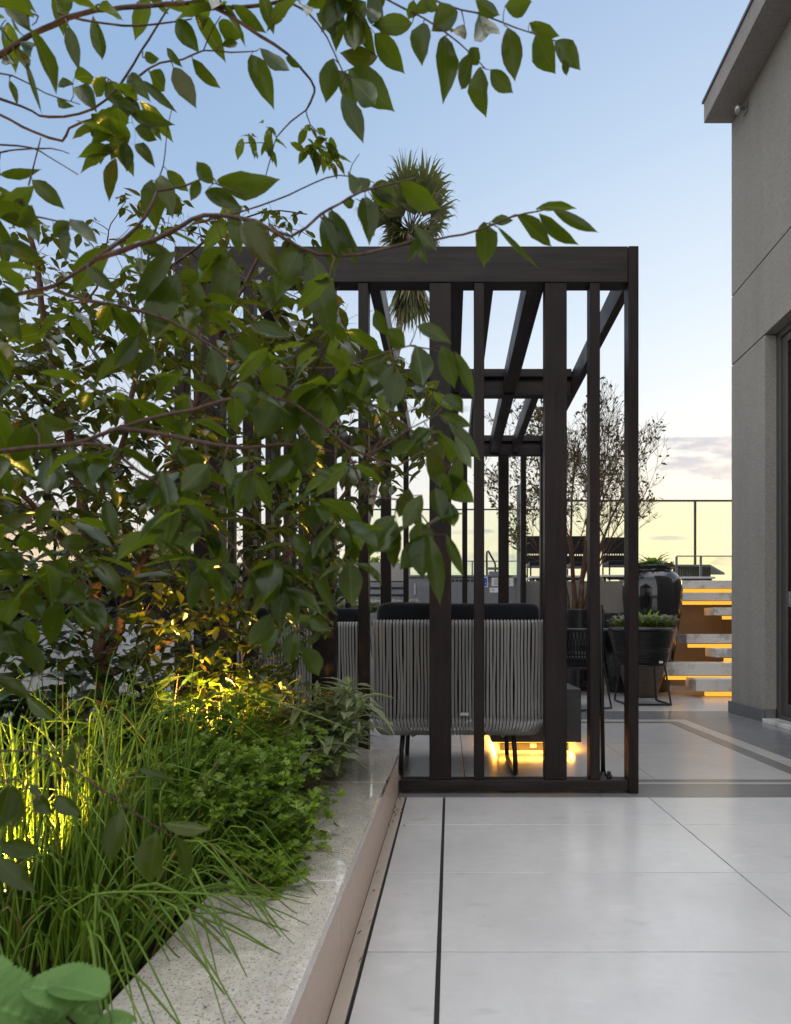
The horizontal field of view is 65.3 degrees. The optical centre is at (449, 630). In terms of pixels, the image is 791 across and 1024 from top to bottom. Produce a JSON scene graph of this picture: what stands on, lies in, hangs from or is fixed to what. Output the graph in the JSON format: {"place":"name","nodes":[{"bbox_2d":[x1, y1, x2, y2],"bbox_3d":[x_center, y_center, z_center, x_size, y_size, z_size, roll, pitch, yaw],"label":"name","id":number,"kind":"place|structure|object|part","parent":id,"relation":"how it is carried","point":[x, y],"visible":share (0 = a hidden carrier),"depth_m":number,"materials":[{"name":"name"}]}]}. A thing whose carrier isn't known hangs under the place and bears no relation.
{"place":"outdoors","nodes":[
{"label":"outdoors","id":0,"kind":"place"},
{"bbox_2d":[0,0,749,580],"label":"sky","id":1,"kind":"structure","parent":0,"point":[623,139],"materials":[{"name":"blue"}]},
{"bbox_2d":[327,735,464,1023],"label":"floor bed","id":2,"kind":"object","parent":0,"point":[437,988],"depth_m":1.67,"materials":[{"name":"black metal"}]},
{"bbox_2d":[0,492,193,727],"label":"parapet","id":3,"kind":"structure","parent":2,"relation":"on","point":[69,527],"depth_m":5.27,"materials":[{"name":"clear glass"}]},
{"bbox_2d":[1,749,398,1023],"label":"raised planter","id":4,"kind":"object","parent":2,"relation":"on","point":[297,981],"visible":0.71,"depth_m":1.20,"materials":[{"name":"stone"}]},
{"bbox_2d":[1,765,264,1023],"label":"soil","id":5,"kind":"structure","parent":4,"relation":"in","point":[36,971],"depth_m":1.25,"materials":[{"name":"brown soil"}]},
{"bbox_2d":[0,884,7,930],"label":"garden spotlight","id":6,"kind":"object","parent":5,"relation":"on","point":[5,897],"visible":0.03,"depth_m":1.25,"materials":[{"name":"black metal"}]},
{"bbox_2d":[0,954,136,1023],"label":"leafy plant","id":7,"kind":"object","parent":5,"relation":"on","point":[76,992],"visible":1,"depth_m":0.60,"materials":[{"name":"green plant"}]},
{"bbox_2d":[0,652,202,826],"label":"clump","id":8,"kind":"object","parent":5,"relation":"on","point":[8,704],"visible":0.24,"depth_m":2.04,"materials":[{"name":"green plant"}]},
{"bbox_2d":[0,673,226,959],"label":"chive clump","id":9,"kind":"object","parent":5,"relation":"on","point":[13,744],"visible":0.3,"depth_m":1.33,"materials":[{"name":"green plant"}]},
{"bbox_2d":[0,818,295,1010],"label":"chive clump","id":10,"kind":"object","parent":5,"relation":"on","point":[16,953],"visible":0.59,"depth_m":1.07,"materials":[{"name":"green plant"}]},
{"bbox_2d":[34,678,298,826],"bbox_3d":[-0.879,0.390,1.977,0.749,0.482,0.750,0,0,0],"label":"parsley plant","id":11,"kind":"object","parent":5,"relation":"on","point":[260,720],"visible":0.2,"depth_m":1.88,"materials":[{"name":"green plant"}]},
{"bbox_2d":[0,641,364,966],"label":"chive clump","id":12,"kind":"object","parent":5,"relation":"on","point":[91,836],"visible":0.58,"depth_m":1.31,"materials":[{"name":"green plant"}]},
{"bbox_2d":[70,796,337,1023],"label":"chive clump","id":13,"kind":"object","parent":5,"relation":"on","point":[180,902],"visible":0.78,"depth_m":1.12,"materials":[{"name":"green plant"}]},
{"bbox_2d":[115,646,294,774],"bbox_3d":[-0.960,0.338,2.372,0.783,0.585,0.599,0,0,0],"label":"basil plant","id":14,"kind":"object","parent":5,"relation":"on","point":[259,686],"visible":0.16,"depth_m":2.36,"materials":[{"name":"green plant"}]},
{"bbox_2d":[131,652,283,761],"bbox_3d":[-1.023,0.363,2.681,0.651,0.537,0.579,0,0,0],"label":"dark shrub","id":15,"kind":"object","parent":5,"relation":"on","point":[210,654],"visible":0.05,"depth_m":2.59,"materials":[{"name":"green plant"}]},
{"bbox_2d":[0,187,439,747],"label":"planter tree","id":16,"kind":"object","parent":5,"relation":"on","point":[104,645],"visible":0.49,"depth_m":2.07,"materials":[{"name":"green plant"}]},
{"bbox_2d":[114,717,352,893],"bbox_3d":[-0.551,0.448,1.704,0.491,0.368,0.769,0,0,0],"label":"parsley plant","id":17,"kind":"object","parent":5,"relation":"on","point":[260,778],"visible":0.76,"depth_m":1.53,"materials":[{"name":"green plant"}]},
{"bbox_2d":[178,669,326,766],"bbox_3d":[-0.848,0.419,2.643,0.704,0.532,0.781,0,0,0],"label":"sage plant","id":18,"kind":"object","parent":5,"relation":"on","point":[252,679],"depth_m":2.47,"materials":[{"name":"green plant"}]},
{"bbox_2d":[193,795,338,899],"bbox_3d":[-0.443,0.541,1.511,0.312,0.181,0.489,0,0,0],"label":"parsley plant","id":19,"kind":"object","parent":5,"relation":"on","point":[312,818],"visible":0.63,"depth_m":1.45,"materials":[{"name":"green plant"}]},
{"bbox_2d":[0,0,598,892],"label":"broadleaf tree","id":20,"kind":"object","parent":5,"relation":"on","point":[362,84],"visible":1,"depth_m":0.87,"materials":[{"name":"green plant"}]},
{"bbox_2d":[263,758,354,815],"bbox_3d":[-0.542,0.539,2.181,0.390,0.162,0.547,0,0,0],"label":"thyme plant","id":21,"kind":"object","parent":5,"relation":"on","point":[307,782],"visible":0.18,"depth_m":2.17,"materials":[{"name":"green plant"}]},
{"bbox_2d":[251,674,395,789],"bbox_3d":[-0.506,0.438,2.485,0.641,0.536,0.645,0,0,-43],"label":"sage plant","id":22,"kind":"object","parent":5,"relation":"on","point":[339,705],"visible":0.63,"depth_m":2.40,"materials":[{"name":"green plant"}]},
{"bbox_2d":[149,761,404,1008],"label":"leaf litter","id":23,"kind":"object","parent":4,"relation":"on","point":[329,873],"visible":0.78,"depth_m":1.99,"materials":[{"name":"brown plant"}]},
{"bbox_2d":[237,563,402,607],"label":"louvre wall","id":24,"kind":"structure","parent":2,"relation":"on","point":[396,584],"depth_m":9.00,"materials":[{"name":"metal"}]},
{"bbox_2d":[297,556,399,562],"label":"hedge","id":25,"kind":"object","parent":24,"relation":"on","point":[375,560],"visible":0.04,"depth_m":9.26,"materials":[{"name":"green plant"}]},
{"bbox_2d":[327,798,404,1023],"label":"floor edge","id":26,"kind":"object","parent":2,"relation":"on","point":[342,1001],"visible":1,"depth_m":1.62,"materials":[{"name":"grey stone"}]},
{"bbox_2d":[349,797,442,1023],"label":"floor strip","id":27,"kind":"object","parent":2,"relation":"on","point":[397,981],"visible":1,"depth_m":1.63,"materials":[{"name":"tile"}]},
{"bbox_2d":[353,721,667,722],"bbox_3d":[-0.551,0.805,5.350,4.897,0.010,0.094,0,0,0],"label":"border band back","id":28,"kind":"object","parent":2,"relation":"on","point":[605,722],"visible":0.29,"depth_m":5.34,"materials":[{"name":"tile"}]},
{"bbox_2d":[370,720,674,721],"bbox_3d":[-0.501,0.805,5.459,4.998,0.010,0.112,0,0,0],"label":"border line back","id":29,"kind":"object","parent":2,"relation":"on","point":[623,720],"visible":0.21,"depth_m":5.46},
{"bbox_2d":[526,581,623,684],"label":"retaining wall","id":30,"kind":"structure","parent":2,"relation":"on","point":[610,596],"depth_m":9.00,"materials":[{"name":"grey concrete"}]},
{"bbox_2d":[398,784,790,798],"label":"floor band","id":31,"kind":"object","parent":2,"relation":"on","point":[714,790],"visible":0.62,"depth_m":3.03,"materials":[{"name":"tile"}]},
{"bbox_2d":[639,779,790,781],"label":"floor band","id":32,"kind":"object","parent":2,"relation":"on","point":[714,780],"depth_m":3.27,"materials":[{"name":"tile"}]},
{"bbox_2d":[639,782,790,783],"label":"floor band line","id":33,"kind":"object","parent":2,"relation":"on","point":[714,782],"visible":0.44,"depth_m":3.22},
{"bbox_2d":[667,721,790,773],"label":"border band","id":34,"kind":"object","parent":2,"relation":"on","point":[766,760],"visible":0.85,"depth_m":4.16,"materials":[{"name":"tile"}]},
{"bbox_2d":[675,720,790,766],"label":"border line","id":35,"kind":"object","parent":2,"relation":"on","point":[767,754],"visible":0.82,"depth_m":4.35,"materials":[{"name":"grey stone"}]},
{"bbox_2d":[702,0,790,729],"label":"house","id":36,"kind":"structure","parent":2,"relation":"on","point":[754,69],"depth_m":5.39,"materials":[{"name":"grey paint"}]},
{"bbox_2d":[735,101,747,115],"bbox_3d":[2.692,-4.832,5.695,0.114,0.095,0.090,0,0,0],"label":"wall spotlight","id":37,"kind":"object","parent":36,"relation":"attached to","point":[739,107],"depth_m":5.67,"materials":[{"name":"metal"}]},
{"bbox_2d":[776,321,790,721],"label":"sliding door","id":38,"kind":"structure","parent":36,"relation":"in","point":[783,337],"depth_m":5.29,"materials":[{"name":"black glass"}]},
{"bbox_2d":[355,148,458,522],"bbox_3d":[-0.648,-4.084,10.957,1.868,8.754,1.844,0,0,45],"label":"fan palm","id":39,"kind":"object","parent":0,"point":[409,306],"visible":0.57,"depth_m":10.79,"materials":[{"name":"green plant"}]},
{"bbox_2d":[51,723,790,780],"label":"floor","id":40,"kind":"structure","parent":0,"point":[668,751],"depth_m":3.87,"materials":[{"name":"tile"}]},
{"bbox_2d":[237,607,372,736],"bbox_3d":[-1.044,0.323,4.386,0.956,0.956,0.752,0,0,-4],"label":"rope armchair","id":41,"kind":"object","parent":40,"relation":"on","point":[347,640],"visible":0.12,"depth_m":4.07,"materials":[{"name":"grey fabric"}]},
{"bbox_2d":[174,246,638,793],"bbox_3d":[-0.213,-0.542,4.514,2.276,2.684,3.011,0,0,0],"label":"timber pergola","id":42,"kind":"object","parent":40,"relation":"on","point":[446,276],"visible":0.43,"depth_m":3.01,"materials":[{"name":"black wood"}]},
{"bbox_2d":[371,602,542,775],"bbox_3d":[0.045,0.323,3.647,0.956,0.956,0.752,0,0,0],"label":"rope armchair","id":43,"kind":"object","parent":40,"relation":"on","point":[513,665],"visible":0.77,"depth_m":3.31,"materials":[{"name":"grey fabric"}]},
{"bbox_2d":[488,683,580,749],"bbox_3d":[0.565,0.592,4.385,0.590,0.416,0.730,0,0,0],"label":"fire table","id":44,"kind":"object","parent":40,"relation":"on","point":[530,742],"visible":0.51,"depth_m":4.02,"materials":[{"name":"stone"}]},
{"bbox_2d":[600,605,612,776],"bbox_3d":[0.838,0.330,3.360,0.100,0.940,0.100,0,0,0],"label":"slim pole","id":45,"kind":"object","parent":40,"relation":"on","point":[603,773],"visible":0.73,"depth_m":3.35,"materials":[{"name":"black metal"}]},
{"bbox_2d":[340,711,753,719],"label":"back floor","id":46,"kind":"structure","parent":0,"point":[676,715],"depth_m":5.78,"materials":[{"name":"grey tile"}]},
{"bbox_2d":[370,685,731,710],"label":"floor","id":47,"kind":"structure","parent":0,"point":[683,698],"depth_m":6.91,"materials":[{"name":"tile"}]},
{"bbox_2d":[370,613,376,696],"bbox_3d":[-0.890,0.296,7.465,1.041,1.008,0.330,0,0,0],"label":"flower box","id":48,"kind":"object","parent":47,"relation":"on","point":[373,616],"visible":0.01,"depth_m":7.30,"materials":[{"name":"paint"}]},
{"bbox_2d":[337,599,420,612],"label":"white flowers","id":49,"kind":"object","parent":48,"relation":"in","point":[373,607],"visible":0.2,"depth_m":7.39,"materials":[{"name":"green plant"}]},
{"bbox_2d":[409,575,526,602],"bbox_3d":[0.237,0.013,8.773,1.677,1.574,0.414,0,0,0],"label":"metal cabinet","id":50,"kind":"object","parent":47,"relation":"on","point":[418,588],"visible":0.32,"depth_m":8.58,"materials":[{"name":"metal"}]},
{"bbox_3d":[-0.282,0.039,8.583,0.475,1.403,0.033,0,0,0],"label":"cabinet door","id":51,"kind":"part","parent":50,"relation":"part of","materials":[{"name":"paint"}]},
{"bbox_3d":[0.202,0.039,8.589,0.403,1.403,0.021,0,0,0],"label":"cabinet door","id":52,"kind":"part","parent":50,"relation":"part of","materials":[{"name":"paint"}]},
{"bbox_2d":[484,577,487,586],"bbox_3d":[0.457,-0.676,8.575,0.143,0.143,0.012,0,0,0],"label":"pool sign","id":53,"kind":"object","parent":50,"relation":"attached to","point":[485,581],"visible":0.34,"depth_m":8.57,"materials":[{"name":"plastic"}]},
{"bbox_2d":[490,588,497,592],"bbox_3d":[0.618,-0.562,8.577,0.125,0.067,0.007,0,0,0],"label":"notice","id":54,"kind":"object","parent":50,"relation":"attached to","point":[493,590],"visible":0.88,"depth_m":8.58,"materials":[{"name":"paper"}]},
{"bbox_3d":[0.735,0.039,8.591,0.591,1.403,0.017,0,0,0],"label":"cabinet door","id":55,"kind":"part","parent":50,"relation":"part of","materials":[{"name":"paint"}]},
{"bbox_2d":[492,578,512,585],"bbox_3d":[0.735,-0.676,8.577,0.305,0.116,0.007,0,0,0],"label":"notice","id":56,"kind":"object","parent":50,"relation":"attached to","point":[494,581],"visible":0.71,"depth_m":8.58,"materials":[{"name":"paper"}]},
{"bbox_2d":[517,485,519,602],"bbox_3d":[0.939,-0.609,8.530,0.159,2.819,0.060,0,0,0],"label":"metal post","id":57,"kind":"object","parent":47,"relation":"on","point":[518,558],"visible":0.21,"depth_m":8.50,"materials":[{"name":"brown metal"}]},
{"bbox_2d":[568,632,586,691],"bbox_3d":[1.586,0.388,7.787,0.658,0.820,0.579,0,0,-20],"label":"tub chair","id":58,"kind":"object","parent":47,"relation":"on","point":[577,635],"visible":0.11,"depth_m":8.00,"materials":[{"name":"black metal"}]},
{"bbox_2d":[567,609,604,689],"bbox_3d":[1.731,0.260,8.350,0.734,1.080,0.734,0,0,0],"label":"tree pot","id":59,"kind":"object","parent":47,"relation":"on","point":[576,618],"visible":0.26,"depth_m":8.04,"materials":[{"name":"black ceramic"}]},
{"bbox_2d":[469,376,669,608],"bbox_3d":[1.550,-1.775,8.351,2.779,3.168,2.900,0,0,0],"label":"bare tree","id":60,"kind":"object","parent":59,"relation":"in","point":[577,460],"visible":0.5,"depth_m":8.17,"materials":[{"name":"brown plant"}]},
{"bbox_2d":[567,628,611,710],"bbox_3d":[1.292,0.388,6.330,0.579,0.820,0.658,0,0,-30],"label":"tub chair","id":61,"kind":"object","parent":47,"relation":"on","point":[577,662],"visible":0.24,"depth_m":6.11,"materials":[{"name":"fabric"}]},
{"bbox_2d":[603,612,623,692],"bbox_3d":[2.183,0.285,8.000,0.530,1.030,0.530,0,0,0],"label":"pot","id":62,"kind":"object","parent":47,"relation":"on","point":[611,665],"visible":0.45,"depth_m":7.87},
{"bbox_2d":[611,628,673,705],"bbox_3d":[2.109,0.388,6.711,0.658,0.820,0.579,0,0,0],"label":"tub chair","id":63,"kind":"object","parent":47,"relation":"on","point":[658,645],"visible":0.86,"depth_m":6.51,"materials":[{"name":"black fabric"}]},
{"bbox_2d":[607,627,677,697],"bbox_3d":[2.328,0.380,7.450,0.816,0.840,0.816,0,0,0],"label":"bowl planter","id":64,"kind":"object","parent":47,"relation":"on","point":[646,683],"visible":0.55,"depth_m":7.24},
{"bbox_2d":[606,610,679,626],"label":"flower plant","id":65,"kind":"object","parent":64,"relation":"in","point":[654,620],"visible":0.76,"depth_m":7.30,"materials":[{"name":"green plant"}]},
{"bbox_2d":[622,564,682,692],"bbox_3d":[2.666,-0.020,8.100,0.766,1.640,0.766,0,0,0],"label":"tall urn","id":66,"kind":"object","parent":47,"relation":"on","point":[660,589],"visible":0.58,"depth_m":7.78,"materials":[{"name":"black ceramic"}]},
{"bbox_2d":[639,552,677,567],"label":"urn plant","id":67,"kind":"object","parent":66,"relation":"in","point":[651,561],"visible":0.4,"depth_m":7.95,"materials":[{"name":"green plant"}]},
{"bbox_2d":[664,580,731,695],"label":"floating stairs","id":68,"kind":"structure","parent":47,"relation":"on","point":[707,592],"depth_m":8.10,"materials":[{"name":"stone"}]},
{"bbox_2d":[670,605,731,684],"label":"stair wall","id":69,"kind":"structure","parent":47,"relation":"on","point":[694,619],"depth_m":8.96,"materials":[{"name":"brown wood"}]},
{"bbox_2d":[439,797,790,1023],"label":"floor","id":70,"kind":"structure","parent":0,"point":[615,910],"depth_m":1.75,"materials":[{"name":"tile"}]},
{"bbox_2d":[673,565,724,576],"bbox_3d":[4.536,-0.953,11.240,1.306,0.426,0.720,0,0,0],"label":"daybed","id":71,"kind":"object","parent":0,"point":[693,570],"visible":0.3,"depth_m":10.90,"materials":[{"name":"grey metal"}]},
{"bbox_2d":[688,720,790,758],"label":"side floor","id":72,"kind":"structure","parent":0,"point":[770,738],"depth_m":4.81,"materials":[{"name":"grey tile"}]},
{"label":"deck","id":73,"kind":"structure","parent":0,"visible":0},
{"bbox_2d":[373,509,537,509],"bbox_3d":[0.027,-1.646,13.000,3.927,1.853,0.040,0,0,0],"label":"wind screen","id":74,"kind":"object","parent":73,"relation":"on","point":[460,509],"visible":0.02,"depth_m":12.98,"materials":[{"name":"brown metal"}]},
{"bbox_2d":[399,561,516,574],"bbox_3d":[0.041,-0.985,11.000,2.443,0.529,0.030,0,0,0],"label":"railing","id":75,"kind":"object","parent":73,"relation":"on","point":[471,565],"visible":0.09,"depth_m":10.99,"materials":[{"name":"grey metal"}]},
{"bbox_2d":[486,550,497,574],"bbox_3d":[0.706,-1.002,9.773,0.269,0.565,0.486,0,0,0],"label":"pool handrail","id":76,"kind":"object","parent":73,"relation":"on","point":[494,568],"visible":0.54,"depth_m":9.79,"materials":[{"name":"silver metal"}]},
{"bbox_2d":[526,536,538,580],"bbox_3d":[1.424,-1.141,9.985,0.319,0.842,0.469,0,0,0],"label":"chair","id":77,"kind":"object","parent":73,"relation":"on","point":[531,562],"visible":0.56,"depth_m":10.18,"materials":[{"name":"black metal"}]},
{"bbox_2d":[527,576,538,580],"bbox_3d":[1.420,-0.785,9.800,0.340,0.130,0.400,0,0,0],"label":"pool bench","id":78,"kind":"object","parent":73,"relation":"on","point":[534,578],"visible":0.29,"depth_m":9.63,"materials":[{"name":"white metal"}]},
{"bbox_2d":[567,575,579,580],"bbox_3d":[1.875,-0.785,9.700,0.445,0.131,0.400,0,0,0],"label":"pool bench","id":79,"kind":"object","parent":73,"relation":"on","point":[577,577],"visible":0.17,"depth_m":9.53,"materials":[{"name":"white metal"}]},
{"bbox_2d":[567,536,584,580],"bbox_3d":[2.167,-1.148,10.085,0.429,0.857,0.469,0,0,0],"label":"chair","id":80,"kind":"object","parent":73,"relation":"on","point":[578,558],"visible":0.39,"depth_m":10.28,"materials":[{"name":"black metal"}]},
{"bbox_2d":[600,575,623,580],"bbox_3d":[2.573,-0.790,9.700,0.455,0.141,0.400,0,0,0],"label":"pool bench","id":81,"kind":"object","parent":73,"relation":"on","point":[612,577],"visible":0.39,"depth_m":9.53,"materials":[{"name":"white metal"}]},
{"bbox_2d":[601,537,623,580],"bbox_3d":[2.714,-1.123,9.884,0.442,0.805,0.469,0,0,0],"label":"chair","id":82,"kind":"object","parent":73,"relation":"on","point":[613,561],"visible":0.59,"depth_m":10.08,"materials":[{"name":"black metal"}]},
{"bbox_2d":[570,500,731,564],"bbox_3d":[4.900,-1.635,12.000,5.125,1.830,0.040,0,0,0],"label":"wind screen","id":83,"kind":"object","parent":73,"relation":"on","point":[694,501],"visible":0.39,"depth_m":11.98,"materials":[{"name":"brown metal"}]},
{"bbox_2d":[680,577,714,579],"bbox_3d":[3.809,-0.771,9.600,0.509,0.102,0.400,0,0,0],"label":"pool bench","id":84,"kind":"object","parent":73,"relation":"on","point":[696,578],"visible":0.36,"depth_m":9.40,"materials":[{"name":"white metal"}]},
{"bbox_2d":[675,555,731,576],"bbox_3d":[5.044,-0.982,10.200,2.598,0.523,0.032,0,0,0],"label":"railing","id":85,"kind":"object","parent":73,"relation":"on","point":[700,564],"visible":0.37,"depth_m":10.19,"materials":[{"name":"grey metal"}]}
]}

